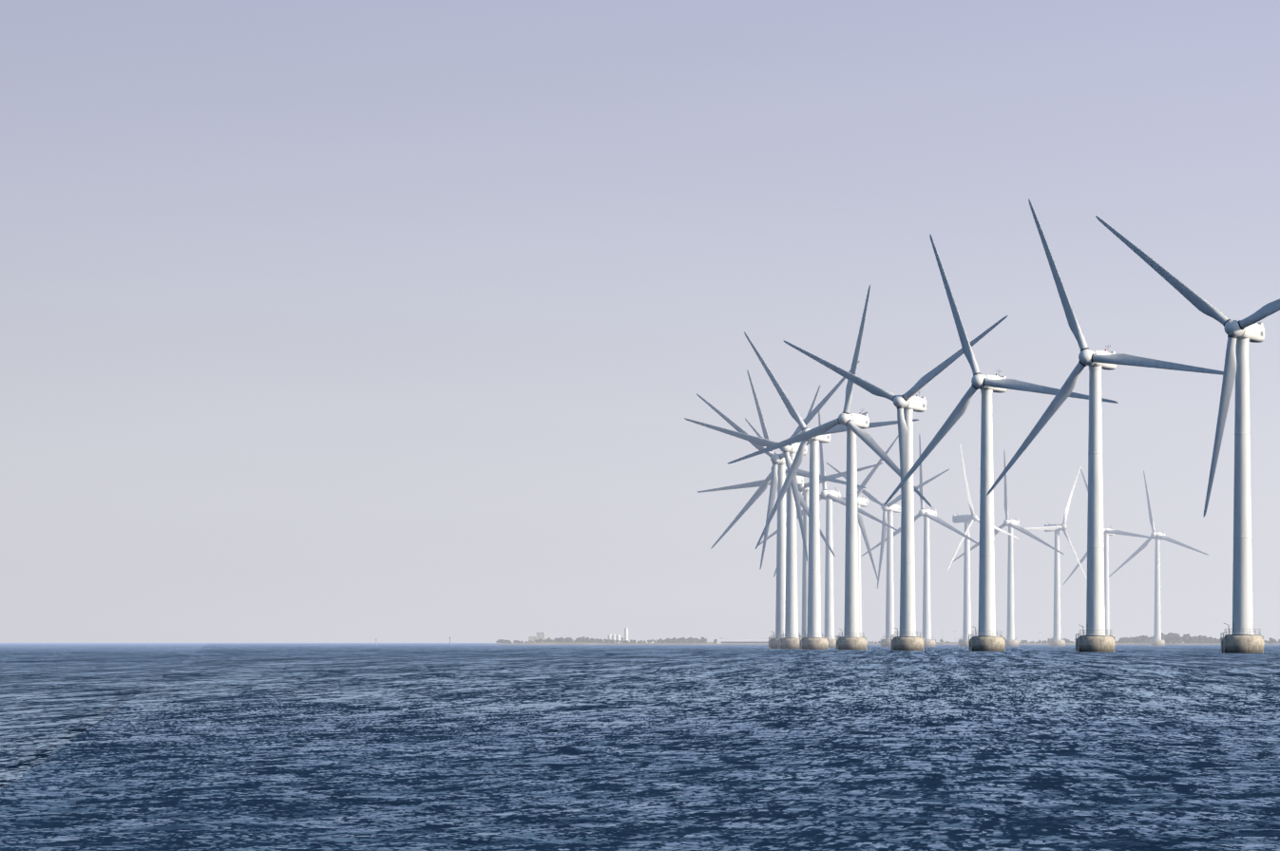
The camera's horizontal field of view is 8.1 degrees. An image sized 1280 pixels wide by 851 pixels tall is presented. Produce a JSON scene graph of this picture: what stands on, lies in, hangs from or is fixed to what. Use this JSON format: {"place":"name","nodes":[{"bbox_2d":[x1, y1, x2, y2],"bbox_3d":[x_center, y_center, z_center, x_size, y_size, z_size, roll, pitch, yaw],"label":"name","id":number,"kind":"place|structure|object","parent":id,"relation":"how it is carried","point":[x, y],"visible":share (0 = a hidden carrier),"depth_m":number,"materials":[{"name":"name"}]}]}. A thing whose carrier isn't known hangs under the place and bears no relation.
{"place":"outdoors","nodes":[
{"label":"outdoors","id":0,"kind":"place"},
{"bbox_2d":[0,643,1279,850],"bbox_3d":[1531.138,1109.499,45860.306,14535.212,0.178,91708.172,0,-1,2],"label":"sea","id":1,"kind":"structure","parent":0,"point":[445,748],"depth_m":176.01,"materials":[{"name":"liquid"}]},
{"bbox_2d":[697,385,835,556],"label":"turbine","id":2,"kind":"object","parent":1,"relation":"in","point":[800,482],"visible":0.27,"depth_m":3411.74,"materials":[{"name":"paint"}]},
{"bbox_2d":[684,361,859,649],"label":"turbine","id":3,"kind":"object","parent":1,"relation":"in","point":[790,640],"visible":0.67,"depth_m":2865.06,"materials":[{"name":"paint"}]},
{"bbox_2d":[696,393,867,649],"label":"turbine","id":4,"kind":"object","parent":1,"relation":"in","point":[778,474],"visible":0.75,"depth_m":3045.98,"materials":[{"name":"paint"}]},
{"bbox_2d":[710,369,866,632],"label":"turbine","id":5,"kind":"object","parent":1,"relation":"in","point":[761,489],"visible":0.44,"depth_m":3228.64,"materials":[{"name":"paint"}]},
{"bbox_2d":[745,418,882,637],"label":"turbine","id":6,"kind":"object","parent":1,"relation":"in","point":[804,487],"visible":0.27,"depth_m":3587.80,"materials":[{"name":"paint"}]},
{"bbox_2d":[758,411,897,648],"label":"turbine","id":7,"kind":"object","parent":1,"relation":"in","point":[830,496],"visible":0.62,"depth_m":3768.16,"materials":[{"name":"paint"}]},
{"bbox_2d":[727,285,931,649],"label":"turbine","id":8,"kind":"object","parent":1,"relation":"in","point":[855,424],"visible":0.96,"depth_m":2503.88,"materials":[{"name":"paint"}]},
{"bbox_2d":[744,331,918,649],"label":"turbine","id":9,"kind":"object","parent":1,"relation":"in","point":[813,640],"visible":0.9,"depth_m":2684.80,"materials":[{"name":"paint"}]},
{"bbox_2d":[785,435,898,637],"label":"turbine","id":10,"kind":"object","parent":1,"relation":"in","point":[863,502],"visible":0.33,"depth_m":3947.46,"materials":[{"name":"paint"}]},
{"bbox_2d":[825,461,949,647],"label":"turbine","id":11,"kind":"object","parent":1,"relation":"in","point":[890,507],"visible":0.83,"depth_m":4127.81,"materials":[{"name":"paint"}]},
{"bbox_2d":[783,315,1008,650],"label":"turbine","id":12,"kind":"object","parent":1,"relation":"in","point":[907,404],"visible":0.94,"depth_m":2323.24,"materials":[{"name":"paint"}]},
{"bbox_2d":[860,434,979,647],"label":"turbine","id":13,"kind":"object","parent":1,"relation":"in","point":[927,514],"visible":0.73,"depth_m":4307.21,"materials":[{"name":"paint"}]},
{"bbox_2d":[947,446,1018,647],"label":"turbine","id":14,"kind":"object","parent":1,"relation":"in","point":[967,520],"visible":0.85,"depth_m":4485.97,"materials":[{"name":"paint"}]},
{"bbox_2d":[883,234,1118,651],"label":"turbine","id":15,"kind":"object","parent":1,"relation":"in","point":[986,640],"visible":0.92,"depth_m":2143.49,"materials":[{"name":"paint"}]},
{"bbox_2d":[950,450,1063,647],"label":"turbine","id":16,"kind":"object","parent":1,"relation":"in","point":[1010,640],"visible":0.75,"depth_m":4664.35,"materials":[{"name":"paint"}]},
{"bbox_2d":[1024,465,1087,647],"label":"turbine","id":17,"kind":"object","parent":1,"relation":"in","point":[1057,641],"visible":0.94,"depth_m":4842.52,"materials":[{"name":"paint"}]},
{"bbox_2d":[986,198,1223,652],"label":"turbine","id":18,"kind":"object","parent":1,"relation":"in","point":[1095,639],"visible":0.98,"depth_m":1963.53,"materials":[{"name":"paint"}]},
{"bbox_2d":[1062,468,1162,635],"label":"turbine","id":19,"kind":"object","parent":1,"relation":"in","point":[1107,532],"visible":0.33,"depth_m":5019.71,"materials":[{"name":"paint"}]},
{"bbox_2d":[1108,470,1208,646],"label":"turbine","id":20,"kind":"object","parent":1,"relation":"in","point":[1156,641],"visible":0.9,"depth_m":5196.18,"materials":[{"name":"paint"}]},
{"bbox_2d":[1095,215,1279,653],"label":"turbine","id":21,"kind":"object","parent":1,"relation":"in","point":[1242,334],"visible":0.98,"depth_m":1783.68,"materials":[{"name":"paint"}]},
{"bbox_2d":[0,0,1279,643],"label":"sky","id":22,"kind":"structure","parent":0,"point":[321,321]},
{"bbox_2d":[486,641,1279,645],"bbox_3d":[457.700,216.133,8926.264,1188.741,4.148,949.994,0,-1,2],"label":"shore land","id":23,"kind":"structure","parent":0,"point":[713,643],"depth_m":8477.24,"materials":[{"name":"grey"}]},
{"bbox_2d":[528,628,843,643],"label":"buildings","id":24,"kind":"structure","parent":23,"relation":"on","point":[540,636],"depth_m":8651.82,"materials":[{"name":"white"}]},
{"bbox_2d":[716,638,768,644],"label":"long shed","id":25,"kind":"structure","parent":23,"relation":"on","point":[742,640],"depth_m":8479.27,"materials":[{"name":"white"}]},
{"bbox_2d":[496,632,1279,644],"bbox_3d":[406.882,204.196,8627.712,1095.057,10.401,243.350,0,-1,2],"label":"trees","id":26,"kind":"object","parent":23,"relation":"on","point":[1171,638],"visible":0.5,"depth_m":8562.59,"materials":[{"name":"green plant"}]}
]}

